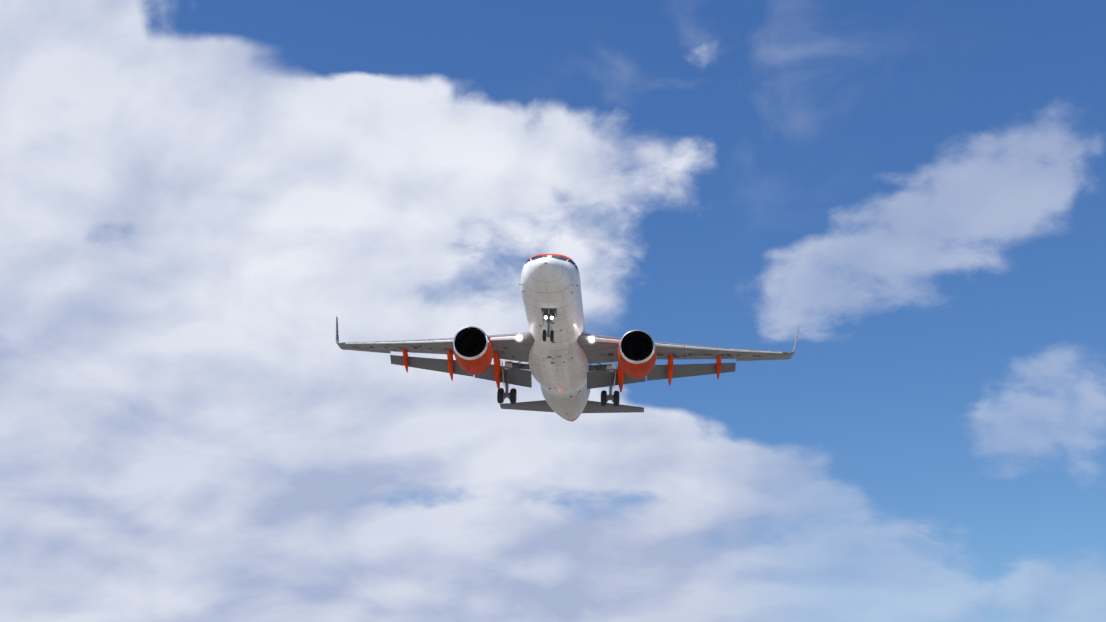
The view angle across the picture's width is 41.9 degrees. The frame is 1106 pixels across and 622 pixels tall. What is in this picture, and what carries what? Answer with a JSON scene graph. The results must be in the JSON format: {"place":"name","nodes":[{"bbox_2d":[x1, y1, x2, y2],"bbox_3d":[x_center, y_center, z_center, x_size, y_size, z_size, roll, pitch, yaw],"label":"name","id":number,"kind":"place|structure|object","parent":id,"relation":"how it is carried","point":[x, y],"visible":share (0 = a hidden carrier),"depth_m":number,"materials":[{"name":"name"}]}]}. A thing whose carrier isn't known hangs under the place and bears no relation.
{"place":"outdoors","nodes":[
{"label":"outdoors","id":0,"kind":"place"},
{"bbox_2d":[0,0,1105,621],"label":"sky","id":1,"kind":"structure","parent":0,"point":[194,194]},
{"bbox_2d":[521,255,589,421],"bbox_3d":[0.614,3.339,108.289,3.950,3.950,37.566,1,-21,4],"label":"fuselage","id":2,"kind":"object","parent":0,"point":[548,281],"visible":0.75,"depth_m":95.11,"materials":[{"name":"paint"}]},
{"bbox_2d":[336,316,532,361],"bbox_3d":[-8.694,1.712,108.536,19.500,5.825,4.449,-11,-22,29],"label":"wing","id":3,"kind":"structure","parent":2,"relation":"attached to","point":[522,347],"depth_m":106.13,"materials":[{"name":"grey metal"}]},
{"bbox_2d":[345,336,516,343],"bbox_3d":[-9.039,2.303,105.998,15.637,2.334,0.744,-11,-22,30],"label":"slats","id":4,"kind":"object","parent":3,"relation":"attached to","point":[496,338],"visible":0.85,"depth_m":105.69,"materials":[{"name":"silver metal"}]},
{"bbox_2d":[403,348,500,388],"bbox_3d":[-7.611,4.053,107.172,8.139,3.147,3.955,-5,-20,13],"label":"flap track fairings","id":5,"kind":"object","parent":3,"relation":"attached to","point":[497,367],"visible":0.98,"depth_m":106.73,"materials":[{"name":"orange paint"}]},
{"bbox_2d":[390,355,531,387],"bbox_3d":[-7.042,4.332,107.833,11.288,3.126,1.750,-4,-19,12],"label":"wing flaps","id":6,"kind":"object","parent":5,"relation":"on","point":[520,377],"visible":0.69,"depth_m":107.70,"materials":[{"name":"grey paint"}]},
{"bbox_2d":[453,336,492,374],"bbox_3d":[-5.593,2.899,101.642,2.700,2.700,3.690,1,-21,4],"label":"engine nacelle","id":7,"kind":"object","parent":3,"relation":"attached to","point":[480,365],"visible":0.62,"depth_m":100.57,"materials":[{"name":"orange metal"}]},
{"bbox_2d":[456,329,485,356],"bbox_3d":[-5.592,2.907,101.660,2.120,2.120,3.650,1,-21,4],"label":"engine inlet duct","id":8,"kind":"object","parent":7,"relation":"in","point":[465,332],"visible":0.23,"depth_m":100.76,"materials":[{"name":"black metal"}]},
{"bbox_2d":[453,326,488,359],"bbox_3d":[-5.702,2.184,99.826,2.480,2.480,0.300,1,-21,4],"label":"engine inlet lip","id":9,"kind":"object","parent":7,"relation":"attached to","point":[464,329],"visible":1,"depth_m":99.74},
{"bbox_2d":[500,400,553,411],"bbox_3d":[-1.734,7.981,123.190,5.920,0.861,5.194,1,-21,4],"label":"horizontal stabilizer","id":10,"kind":"object","parent":2,"relation":"attached to","point":[542,405],"visible":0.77,"depth_m":123.85,"materials":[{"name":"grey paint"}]},
{"bbox_2d":[521,255,578,272],"bbox_3d":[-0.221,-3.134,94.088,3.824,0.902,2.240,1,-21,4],"label":"cockpit windows","id":11,"kind":"structure","parent":2,"relation":"in","point":[556,257],"depth_m":93.77,"materials":[{"name":"blue glass"}]},
{"bbox_2d":[529,254,571,259],"bbox_3d":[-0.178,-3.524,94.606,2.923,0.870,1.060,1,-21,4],"label":"cockpit brow","id":12,"kind":"object","parent":2,"relation":"attached to","point":[551,254],"visible":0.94,"depth_m":94.36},
{"bbox_2d":[529,340,588,389],"bbox_3d":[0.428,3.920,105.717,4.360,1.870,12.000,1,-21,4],"label":"belly fairing","id":13,"kind":"object","parent":2,"relation":"attached to","point":[570,373],"visible":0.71,"depth_m":103.90,"materials":[{"name":"white paint"}]},
{"bbox_2d":[503,308,614,401],"bbox_3d":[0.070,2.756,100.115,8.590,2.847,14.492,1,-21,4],"label":"gear struts","id":14,"kind":"object","parent":2,"relation":"attached to","point":[549,314],"visible":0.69,"depth_m":106.00,"materials":[{"name":"grey metal"}]},
{"bbox_2d":[497,330,619,405],"bbox_3d":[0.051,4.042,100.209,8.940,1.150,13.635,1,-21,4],"label":"landing gear wheels","id":15,"kind":"object","parent":14,"relation":"attached to","point":[513,392],"visible":0.94,"depth_m":105.43,"materials":[{"name":"black rubber"}]},
{"bbox_2d":[582,400,643,412],"bbox_3d":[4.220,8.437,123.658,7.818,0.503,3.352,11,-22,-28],"label":"horizontal stabilizer","id":16,"kind":"object","parent":2,"relation":"attached to","point":[593,407],"visible":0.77,"depth_m":123.32,"materials":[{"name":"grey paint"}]},
{"bbox_2d":[578,326,798,363],"bbox_3d":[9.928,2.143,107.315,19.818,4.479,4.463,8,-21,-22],"label":"wing","id":17,"kind":"structure","parent":2,"relation":"attached to","point":[594,350],"depth_m":105.23,"materials":[{"name":"grey metal"}]},
{"bbox_2d":[618,345,656,378],"bbox_3d":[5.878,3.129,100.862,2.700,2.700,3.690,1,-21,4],"label":"engine nacelle","id":18,"kind":"object","parent":17,"relation":"on","point":[637,371],"visible":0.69,"depth_m":99.77,"materials":[{"name":"orange metal"}]},
{"bbox_2d":[619,330,654,363],"bbox_3d":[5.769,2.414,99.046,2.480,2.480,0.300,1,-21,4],"label":"engine inlet lip","id":19,"kind":"object","parent":18,"relation":"attached to","point":[634,361],"visible":1,"depth_m":98.93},
{"bbox_2d":[622,333,652,360],"bbox_3d":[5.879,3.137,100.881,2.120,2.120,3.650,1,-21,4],"label":"engine inlet duct","id":20,"kind":"object","parent":18,"relation":"in","point":[635,335],"visible":0.38,"depth_m":100.00,"materials":[{"name":"black metal"}]},
{"bbox_2d":[618,353,720,391],"bbox_3d":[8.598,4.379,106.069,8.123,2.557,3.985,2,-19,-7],"label":"flap track fairings","id":21,"kind":"object","parent":17,"relation":"attached to","point":[669,370],"visible":0.94,"depth_m":106.10,"materials":[{"name":"orange paint"}]},
{"bbox_2d":[587,363,735,388],"bbox_3d":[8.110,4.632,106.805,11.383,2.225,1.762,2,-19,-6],"label":"wing flaps","id":22,"kind":"object","parent":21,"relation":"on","point":[597,379],"visible":0.77,"depth_m":106.70,"materials":[{"name":"grey paint"}]},
{"bbox_2d":[595,338,782,352],"bbox_3d":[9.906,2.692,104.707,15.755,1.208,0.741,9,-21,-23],"label":"slats","id":23,"kind":"object","parent":17,"relation":"on","point":[618,341],"visible":0.96,"depth_m":104.26,"materials":[{"name":"silver metal"}]},
{"bbox_2d":[354,284,760,414],"bbox_3d":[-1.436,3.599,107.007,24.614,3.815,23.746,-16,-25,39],"label":"aircraft markings","id":24,"kind":"object","parent":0,"point":[554,312],"visible":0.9,"depth_m":106.12,"materials":[{"name":"grey"}]},
{"bbox_2d":[502,311,617,386],"bbox_3d":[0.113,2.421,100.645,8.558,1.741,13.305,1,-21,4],"label":"landing gear doors","id":25,"kind":"structure","parent":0,"point":[608,367],"depth_m":105.98,"materials":[{"name":"grey metal"}]}
]}

